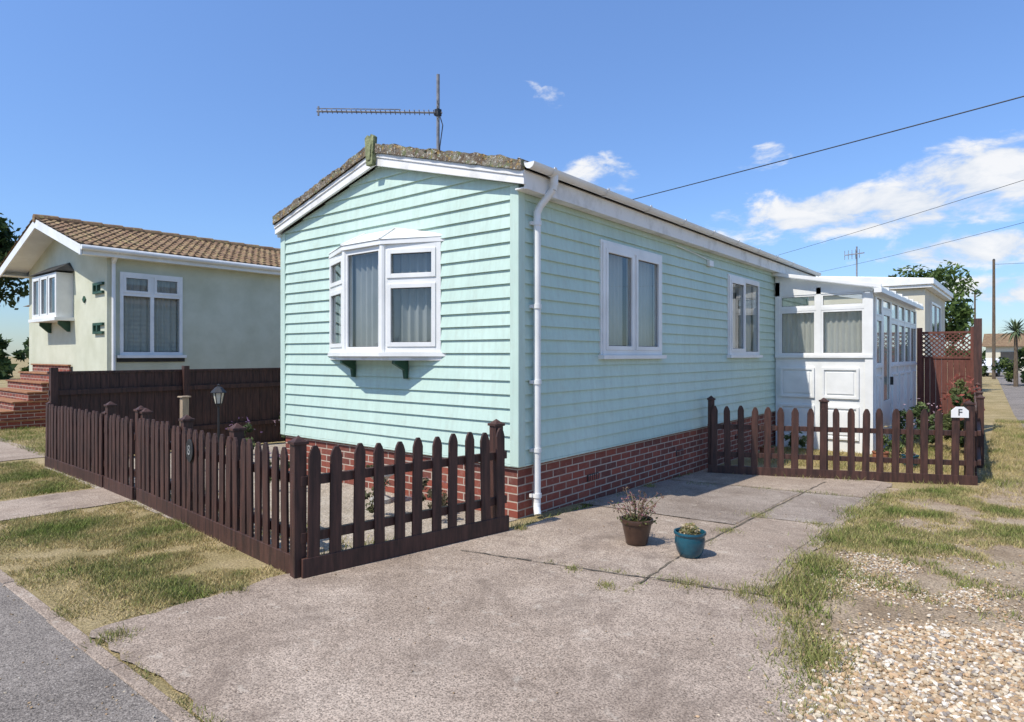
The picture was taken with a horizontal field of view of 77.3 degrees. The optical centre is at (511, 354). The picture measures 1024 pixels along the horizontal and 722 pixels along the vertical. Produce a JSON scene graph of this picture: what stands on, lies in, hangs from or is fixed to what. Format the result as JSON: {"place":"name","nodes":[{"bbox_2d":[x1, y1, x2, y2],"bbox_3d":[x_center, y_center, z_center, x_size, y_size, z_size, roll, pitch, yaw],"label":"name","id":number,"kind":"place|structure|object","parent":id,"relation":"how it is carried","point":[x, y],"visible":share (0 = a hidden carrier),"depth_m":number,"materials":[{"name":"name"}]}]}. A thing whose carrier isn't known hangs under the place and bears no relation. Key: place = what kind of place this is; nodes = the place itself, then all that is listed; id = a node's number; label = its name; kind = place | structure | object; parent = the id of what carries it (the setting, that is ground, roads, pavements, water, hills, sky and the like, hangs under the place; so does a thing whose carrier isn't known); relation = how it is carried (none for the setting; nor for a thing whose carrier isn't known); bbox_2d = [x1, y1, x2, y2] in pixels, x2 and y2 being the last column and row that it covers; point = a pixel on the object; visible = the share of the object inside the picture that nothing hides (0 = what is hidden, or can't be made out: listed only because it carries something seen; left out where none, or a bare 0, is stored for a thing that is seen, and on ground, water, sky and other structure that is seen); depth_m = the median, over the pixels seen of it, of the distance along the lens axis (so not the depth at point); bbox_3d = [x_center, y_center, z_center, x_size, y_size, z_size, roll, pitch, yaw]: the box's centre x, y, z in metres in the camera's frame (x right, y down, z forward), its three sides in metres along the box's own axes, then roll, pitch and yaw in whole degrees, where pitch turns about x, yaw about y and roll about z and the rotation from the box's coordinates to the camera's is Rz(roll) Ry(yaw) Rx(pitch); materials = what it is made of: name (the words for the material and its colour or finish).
{"place":"outdoors","nodes":[
{"label":"outdoors","id":0,"kind":"place"},
{"bbox_2d":[0,437,44,460],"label":"neighbour path","id":1,"kind":"structure","parent":0,"point":[8,451],"depth_m":9.79,"materials":[{"name":"concrete"}]},
{"bbox_2d":[0,582,173,721],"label":"road","id":2,"kind":"structure","parent":0,"point":[78,683],"depth_m":2.93,"materials":[{"name":"grey asphalt"}]},
{"bbox_2d":[370,474,393,504],"bbox_3d":[-1.333,1.340,6.489,0.280,0.320,0.280,0,0,39],"label":"stone bird bath","id":3,"kind":"object","parent":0,"point":[388,499],"visible":0.14,"depth_m":6.44,"materials":[{"name":"grey stone"}]},
{"bbox_2d":[89,465,891,721],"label":"driveway","id":4,"kind":"structure","parent":0,"point":[647,656],"depth_m":3.34,"materials":[{"name":"concrete"}]},
{"bbox_2d":[607,487,663,545],"bbox_3d":[0.977,1.272,5.044,0.448,0.430,0.335,0,0,39],"label":"flower pot","id":5,"kind":"object","parent":4,"relation":"on","point":[636,528],"visible":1,"depth_m":4.98,"materials":[{"name":"ceramic"}]},
{"bbox_2d":[582,480,798,523],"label":"driveway slab","id":6,"kind":"structure","parent":4,"relation":"on","point":[720,503],"depth_m":6.87,"materials":[{"name":"grey concrete"}]},
{"bbox_2d":[650,517,827,592],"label":"driveway slab","id":7,"kind":"structure","parent":4,"relation":"on","point":[737,555],"depth_m":4.77,"materials":[{"name":"concrete"}]},
{"bbox_2d":[674,522,706,558],"bbox_3d":[1.315,1.358,4.730,0.236,0.250,0.236,0,0,39],"label":"flower pot","id":8,"kind":"object","parent":7,"relation":"on","point":[690,540],"visible":1,"depth_m":4.66,"materials":[{"name":"ceramic"}]},
{"bbox_2d":[672,469,880,496],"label":"driveway slab","id":9,"kind":"structure","parent":4,"relation":"on","point":[850,488],"depth_m":8.12,"materials":[{"name":"concrete"}]},
{"bbox_2d":[463,479,853,596],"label":"driveway joints","id":10,"kind":"object","parent":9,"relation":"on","point":[666,564],"visible":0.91,"depth_m":4.80,"materials":[{"name":"grey concrete"}]},
{"bbox_2d":[763,492,861,524],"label":"driveway slab","id":11,"kind":"structure","parent":4,"relation":"on","point":[801,506],"depth_m":6.56,"materials":[{"name":"grey concrete"}]},
{"bbox_2d":[0,356,1023,721],"bbox_3d":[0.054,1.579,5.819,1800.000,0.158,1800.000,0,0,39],"label":"ground","id":12,"kind":"structure","parent":0,"point":[996,404],"depth_m":4.86,"materials":[{"name":"green plant"}]},
{"bbox_2d":[0,213,28,309],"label":"tree","id":13,"kind":"object","parent":12,"relation":"on","point":[7,243],"visible":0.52,"depth_m":20.66,"materials":[{"name":"green plant"}]},
{"bbox_2d":[0,364,70,429],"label":"entrance steps","id":14,"kind":"structure","parent":12,"relation":"on","point":[24,398],"depth_m":13.33,"materials":[{"name":"red brick"}]},
{"bbox_2d":[0,487,129,519],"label":"garden path","id":15,"kind":"structure","parent":12,"relation":"on","point":[34,506],"depth_m":6.47,"materials":[{"name":"concrete"}]},
{"bbox_2d":[45,401,105,487],"bbox_3d":[-5.425,1.106,7.969,2.278,0.988,0.130,0,0,40],"label":"picket fence","id":16,"kind":"object","parent":12,"relation":"on","point":[75,440],"visible":0.91,"depth_m":7.81,"materials":[{"name":"brown wood"}]},
{"bbox_2d":[0,569,199,721],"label":"kerb","id":17,"kind":"structure","parent":12,"relation":"on","point":[149,692],"depth_m":3.16,"materials":[{"name":"concrete"}]},
{"bbox_2d":[0,214,280,372],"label":"bungalow","id":18,"kind":"object","parent":12,"relation":"on","point":[105,297],"visible":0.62,"depth_m":13.78,"materials":[{"name":"beige paint"}]},
{"bbox_2d":[28,263,186,361],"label":"window frames","id":19,"kind":"structure","parent":18,"relation":"in","point":[63,314],"depth_m":13.52,"materials":[{"name":"white plastic"}]},
{"bbox_2d":[47,366,285,459],"bbox_3d":[-3.207,0.935,12.470,0.130,1.530,9.776,0,0,39],"label":"board fence","id":20,"kind":"object","parent":12,"relation":"on","point":[253,395],"visible":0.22,"depth_m":10.04,"materials":[{"name":"brown wood"}]},
{"bbox_2d":[136,408,289,573],"bbox_3d":[-2.602,1.071,5.472,3.314,1.058,0.130,0,0,43],"label":"picket fence","id":21,"kind":"object","parent":12,"relation":"on","point":[191,497],"visible":0.94,"depth_m":5.16,"materials":[{"name":"brown wood"}]},
{"bbox_2d":[104,401,144,499],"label":"garden gate","id":22,"kind":"structure","parent":21,"relation":"attached to","point":[120,437],"depth_m":6.81,"materials":[{"name":"brown wood"}]},
{"bbox_2d":[186,439,193,461],"bbox_3d":[-2.801,0.830,5.557,0.150,0.200,0.016,0,0,43],"label":"house number sign","id":23,"kind":"object","parent":21,"relation":"attached to","point":[189,450],"visible":1,"depth_m":5.54,"materials":[{"name":"black metal"}]},
{"bbox_2d":[45,443,516,553],"bbox_3d":[-0.646,1.573,10.207,6.600,0.158,10.050,0,0,39],"label":"front garden","id":24,"kind":"object","parent":12,"relation":"on","point":[347,501],"visible":0.18,"depth_m":6.11,"materials":[{"name":"beige gravel"}]},
{"bbox_2d":[177,396,190,417],"bbox_3d":[-4.151,1.010,8.108,0.120,0.980,0.120,0,0,39],"label":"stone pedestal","id":25,"kind":"object","parent":24,"relation":"on","point":[184,405],"visible":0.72,"depth_m":8.08,"materials":[{"name":"beige stone"}]},
{"bbox_2d":[211,384,226,452],"bbox_3d":[-4.126,0.953,8.999,0.210,1.095,0.182,0,0,39],"label":"garden lantern","id":26,"kind":"object","parent":24,"relation":"on","point":[218,392],"visible":0.96,"depth_m":8.98,"materials":[{"name":"black metal"}]},
{"bbox_2d":[225,416,261,449],"bbox_3d":[-4.038,1.212,9.650,0.569,0.571,0.466,0,0,39],"label":"flowering plant","id":27,"kind":"object","parent":24,"relation":"on","point":[249,429],"visible":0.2,"depth_m":9.70,"materials":[{"name":"green plant"}]},
{"bbox_2d":[273,412,285,437],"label":"flowering plant","id":28,"kind":"object","parent":24,"relation":"on","point":[283,436],"visible":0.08,"depth_m":10.97,"materials":[{"name":"green plant"}]},
{"bbox_2d":[270,454,289,482],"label":"flowering plant","id":29,"kind":"object","parent":24,"relation":"on","point":[279,467],"visible":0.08,"depth_m":6.93,"materials":[{"name":"green plant"}]},
{"bbox_2d":[348,464,390,512],"bbox_3d":[-1.309,1.214,5.900,0.382,0.492,0.378,0,0,39],"label":"flowering plant","id":30,"kind":"object","parent":24,"relation":"on","point":[370,509],"visible":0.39,"depth_m":5.89,"materials":[{"name":"green plant"}]},
{"bbox_2d":[409,476,447,508],"bbox_3d":[-0.717,1.252,5.801,0.434,0.318,0.379,0,0,39],"label":"flowering plant","id":31,"kind":"object","parent":24,"relation":"on","point":[444,499],"visible":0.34,"depth_m":5.84,"materials":[{"name":"green plant"}]},
{"bbox_2d":[287,419,508,578],"bbox_3d":[-0.770,1.071,4.872,1.854,1.058,0.130,0,0,-41],"label":"picket fence","id":32,"kind":"object","parent":12,"relation":"on","point":[307,535],"visible":0.97,"depth_m":4.71,"materials":[{"name":"brown wood"}]},
{"bbox_2d":[0,334,985,378],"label":"distant hedges","id":33,"kind":"object","parent":12,"relation":"on","point":[7,366],"visible":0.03,"depth_m":43.68,"materials":[{"name":"green plant"}]},
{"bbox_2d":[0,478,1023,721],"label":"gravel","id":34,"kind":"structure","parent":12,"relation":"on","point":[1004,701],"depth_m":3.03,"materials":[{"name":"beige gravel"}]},
{"bbox_2d":[286,411,775,518],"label":"brick plinth","id":35,"kind":"structure","parent":12,"relation":"on","point":[565,483],"depth_m":7.18,"materials":[{"name":"red brick"}]},
{"bbox_2d":[283,166,806,463],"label":"wall cladding","id":36,"kind":"structure","parent":35,"relation":"on","point":[460,390],"depth_m":6.89,"materials":[{"name":"teal wood"}]},
{"bbox_2d":[340,360,407,378],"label":"window brackets","id":37,"kind":"object","parent":36,"relation":"attached to","point":[402,365],"depth_m":6.70,"materials":[{"name":"green wood"}]},
{"bbox_2d":[529,175,557,515],"bbox_3d":[0.294,-0.089,5.910,0.261,3.150,0.138,0,0,19],"label":"downpipe","id":38,"kind":"object","parent":36,"relation":"attached to","point":[536,381],"visible":0.98,"depth_m":5.90,"materials":[{"name":"white plastic"}]},
{"bbox_2d":[274,153,814,276],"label":"fascia and bargeboards","id":39,"kind":"structure","parent":36,"relation":"attached to","point":[536,185],"depth_m":7.00,"materials":[{"name":"white paint"}]},
{"bbox_2d":[272,143,815,276],"bbox_3d":[1.647,-1.967,10.771,4.040,0.669,9.994,0,0,39],"label":"roof covering","id":40,"kind":"object","parent":39,"relation":"on","point":[499,160],"visible":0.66,"depth_m":6.74,"materials":[{"name":"tile"}]},
{"bbox_2d":[365,134,376,166],"bbox_3d":[-1.531,-2.214,6.920,0.149,0.328,0.067,0,0,39],"label":"gable finial","id":41,"kind":"object","parent":40,"relation":"on","point":[370,142],"visible":1,"depth_m":6.89,"materials":[{"name":"green wood"}]},
{"bbox_2d":[317,74,442,149],"bbox_3d":[-1.580,-2.740,7.647,1.511,1.280,0.240,0,0,-5],"label":"television aerial","id":42,"kind":"object","parent":40,"relation":"on","point":[437,113],"visible":0.94,"depth_m":7.69,"materials":[{"name":"metal"}]},
{"bbox_2d":[298,143,520,199],"bbox_3d":[-1.460,-1.997,6.931,4.007,0.607,0.138,0,0,39],"label":"roof moss","id":43,"kind":"object","parent":40,"relation":"on","point":[425,150],"visible":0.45,"depth_m":6.38,"materials":[{"name":"plant"}]},
{"bbox_2d":[524,161,820,275],"bbox_3d":[3.274,-1.673,9.485,0.130,0.082,9.951,0,0,39],"label":"gutter","id":44,"kind":"object","parent":39,"relation":"attached to","point":[546,170],"visible":1,"depth_m":7.26,"materials":[{"name":"white plastic"}]},
{"bbox_2d":[327,227,762,359],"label":"window frames","id":45,"kind":"structure","parent":36,"relation":"attached to","point":[386,245],"depth_m":6.97,"materials":[{"name":"white plastic"}]},
{"bbox_2d":[339,252,750,350],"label":"blinds","id":46,"kind":"object","parent":45,"relation":"attached to","point":[411,314],"visible":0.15,"depth_m":6.97,"materials":[{"name":"beige fabric"}]},
{"bbox_2d":[281,184,808,467],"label":"corner trims","id":47,"kind":"object","parent":36,"relation":"attached to","point":[517,329],"visible":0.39,"depth_m":5.83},
{"bbox_2d":[587,434,737,481],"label":"air bricks","id":48,"kind":"object","parent":35,"relation":"attached to","point":[593,476],"visible":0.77,"depth_m":6.90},
{"bbox_2d":[622,257,751,345],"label":"interior floor and ceiling","id":49,"kind":"structure","parent":35,"relation":"on","point":[624,301],"depth_m":9.19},
{"bbox_2d":[759,445,774,458],"bbox_3d":[4.095,1.534,10.269,0.236,0.246,0.236,0,0,39],"label":"flower pot","id":50,"kind":"object","parent":12,"relation":"on","point":[762,449],"visible":0.25,"depth_m":10.22,"materials":[{"name":"ceramic"}]},
{"bbox_2d":[784,431,806,446],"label":"flowering plant","id":51,"kind":"object","parent":12,"relation":"on","point":[802,443],"visible":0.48,"depth_m":10.77,"materials":[{"name":"green plant"}]},
{"bbox_2d":[707,396,977,485],"bbox_3d":[4.324,1.161,8.552,3.291,1.193,0.130,0,0,13],"label":"picket fence","id":52,"kind":"object","parent":12,"relation":"on","point":[968,462],"visible":0.92,"depth_m":8.47,"materials":[{"name":"brown wood"}]},
{"bbox_2d":[951,407,968,417],"bbox_3d":[5.709,0.730,8.157,0.200,0.140,0.016,0,0,13],"label":"house letter sign","id":53,"kind":"object","parent":52,"relation":"attached to","point":[959,412],"visible":1,"depth_m":8.15,"materials":[{"name":"white paint"}]},
{"bbox_2d":[772,273,923,453],"bbox_3d":[7.042,0.085,13.069,1.730,3.150,5.380,0,0,39],"label":"conservatory","id":54,"kind":"object","parent":12,"relation":"on","point":[857,358],"visible":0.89,"depth_m":11.23,"materials":[{"name":"white plastic"}]},
{"bbox_2d":[872,448,888,463],"bbox_3d":[5.639,1.532,9.794,0.236,0.250,0.236,0,0,39],"label":"flower pot","id":55,"kind":"object","parent":12,"relation":"on","point":[885,453],"visible":0.3,"depth_m":9.74,"materials":[{"name":"ceramic"}]},
{"bbox_2d":[809,276,952,404],"bbox_3d":[11.457,-0.450,22.061,5.750,4.499,6.000,0,0,39],"label":"cream bungalow","id":56,"kind":"object","parent":12,"relation":"on","point":[932,295],"visible":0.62,"depth_m":18.86,"materials":[{"name":"white plastic"}]},
{"bbox_2d":[844,246,863,276],"bbox_3d":[11.072,-2.900,20.645,0.152,1.200,0.641,0,0,-33],"label":"television aerial","id":57,"kind":"object","parent":56,"relation":"attached to","point":[856,253],"visible":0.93,"depth_m":20.64,"materials":[{"name":"metal"}]},
{"bbox_2d":[930,301,940,339],"bbox_3d":[13.347,-1.050,20.150,0.050,1.100,2.600,0,0,39],"label":"window frame","id":58,"kind":"structure","parent":56,"relation":"in","point":[931,303],"depth_m":19.62,"materials":[{"name":"white plastic"}]},
{"bbox_2d":[932,305,939,336],"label":"window glass","id":59,"kind":"structure","parent":56,"relation":"in","point":[933,307],"depth_m":20.11,"materials":[{"name":"clear glass"}]},
{"bbox_2d":[883,425,905,455],"bbox_3d":[6.145,1.367,10.292,0.464,0.598,0.414,0,0,-9],"label":"flowering plant","id":60,"kind":"object","parent":12,"relation":"on","point":[889,446],"visible":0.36,"depth_m":10.26,"materials":[{"name":"green plant"}]},
{"bbox_2d":[901,452,918,467],"bbox_3d":[5.887,1.535,9.465,0.236,0.244,0.236,0,0,39],"label":"flower pot","id":61,"kind":"object","parent":12,"relation":"on","point":[915,456],"visible":0.32,"depth_m":9.41,"materials":[{"name":"ceramic"}]},
{"bbox_2d":[899,398,943,443],"bbox_3d":[7.201,1.171,11.331,0.843,0.812,0.788,0,0,39],"label":"flowering plant","id":62,"kind":"object","parent":12,"relation":"on","point":[917,409],"visible":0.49,"depth_m":11.24,"materials":[{"name":"green plant"}]},
{"bbox_2d":[888,260,981,344],"bbox_3d":[18.764,-1.308,29.178,4.294,5.936,4.146,0,0,39],"label":"tree","id":63,"kind":"object","parent":12,"relation":"on","point":[961,312],"visible":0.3,"depth_m":28.12,"materials":[{"name":"green plant"}]},
{"bbox_2d":[917,318,981,429],"bbox_3d":[9.671,0.490,14.186,1.220,2.540,0.500,0,0,39],"label":"trellis fence","id":64,"kind":"object","parent":12,"relation":"on","point":[931,378],"visible":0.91,"depth_m":14.40,"materials":[{"name":"brown wood"}]},
{"bbox_2d":[938,374,984,447],"bbox_3d":[7.781,0.963,11.071,0.649,1.289,2.944,0,0,39],"label":"shrub","id":65,"kind":"object","parent":12,"relation":"on","point":[958,394],"visible":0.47,"depth_m":10.70,"materials":[{"name":"green plant"}]},
{"bbox_2d":[972,290,977,318],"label":"utility pole","id":66,"kind":"object","parent":12,"relation":"on","point":[974,304],"visible":0.39,"depth_m":63.95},
{"bbox_2d":[963,350,987,380],"bbox_3d":[24.824,0.598,34.699,1.683,2.034,4.002,0,0,39],"label":"shrub","id":67,"kind":"object","parent":12,"relation":"on","point":[984,368],"visible":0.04,"depth_m":34.55,"materials":[{"name":"green plant"}]},
{"bbox_2d":[973,382,984,475],"bbox_3d":[7.969,1.169,10.936,0.130,1.178,6.711,0,0,36],"label":"picket fence","id":68,"kind":"object","parent":12,"relation":"on","point":[979,429],"visible":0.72,"depth_m":9.37,"materials":[{"name":"brown wood"}]},
{"bbox_2d":[992,259,995,378],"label":"utility pole","id":69,"kind":"object","parent":12,"relation":"on","point":[993,321],"visible":0.83,"depth_m":43.71,"materials":[{"name":"brown wood"}]},
{"bbox_2d":[991,347,1023,382],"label":"shrub","id":70,"kind":"object","parent":12,"relation":"on","point":[1008,370],"visible":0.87,"depth_m":34.72,"materials":[{"name":"green plant"}]},
{"bbox_2d":[996,373,1023,426],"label":"lane","id":71,"kind":"structure","parent":12,"relation":"on","point":[1014,396],"depth_m":26.79,"materials":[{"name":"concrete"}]},
{"bbox_2d":[982,358,1008,376],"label":"parked car","id":72,"kind":"object","parent":71,"relation":"on","point":[988,361],"visible":0.2,"depth_m":48.79,"materials":[{"name":"paint"}]},
{"bbox_2d":[982,333,1023,372],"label":"distant bungalow","id":73,"kind":"object","parent":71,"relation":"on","point":[1005,347],"visible":0.43,"depth_m":59.61,"materials":[{"name":"brown tile"}]},
{"bbox_2d":[993,319,1023,386],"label":"palm tree","id":74,"kind":"object","parent":71,"relation":"on","point":[1017,330],"visible":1,"depth_m":33.39,"materials":[{"name":"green plant"}]},
{"bbox_3d":[-4.364,-1.800,32.192,0.560,7.200,0.237,0,0,39],"label":"utility pole","id":75,"kind":"object","parent":12,"relation":"on","visible":0},
{"bbox_2d":[633,96,1023,199],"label":"power line","id":76,"kind":"object","parent":75,"relation":"attached to","point":[845,143],"visible":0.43,"depth_m":15.11,"materials":[{"name":"black metal"}]},
{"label":"utility pole","id":77,"kind":"object","parent":12,"relation":"on","visible":0},
{"bbox_2d":[776,180,1022,255],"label":"power line","id":78,"kind":"object","parent":77,"relation":"attached to","point":[913,214],"visible":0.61,"depth_m":26.91,"materials":[{"name":"black metal"}]},
{"bbox_2d":[0,0,1023,355],"label":"sky","id":79,"kind":"structure","parent":0,"point":[199,118],"materials":[{"name":"blue"}]},
{"bbox_2d":[676,245,713,266],"bbox_3d":[2.534,-1.358,8.829,0.040,0.156,1.200,0,0,39],"label":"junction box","id":80,"kind":"object","parent":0,"point":[710,263],"depth_m":9.17,"materials":[{"name":"white plastic"}]},
{"bbox_2d":[772,480,1023,670],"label":"dirt path","id":81,"kind":"structure","parent":0,"point":[1007,554],"depth_m":4.21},
{"bbox_2d":[807,621,1023,721],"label":"gravel patch","id":82,"kind":"object","parent":81,"relation":"on","point":[922,624],"visible":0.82,"depth_m":3.10,"materials":[{"name":"beige gravel"}]},
{"bbox_2d":[821,222,1023,271],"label":"power line","id":83,"kind":"object","parent":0,"point":[933,245],"visible":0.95,"depth_m":34.83,"materials":[{"name":"black metal"}]}
]}

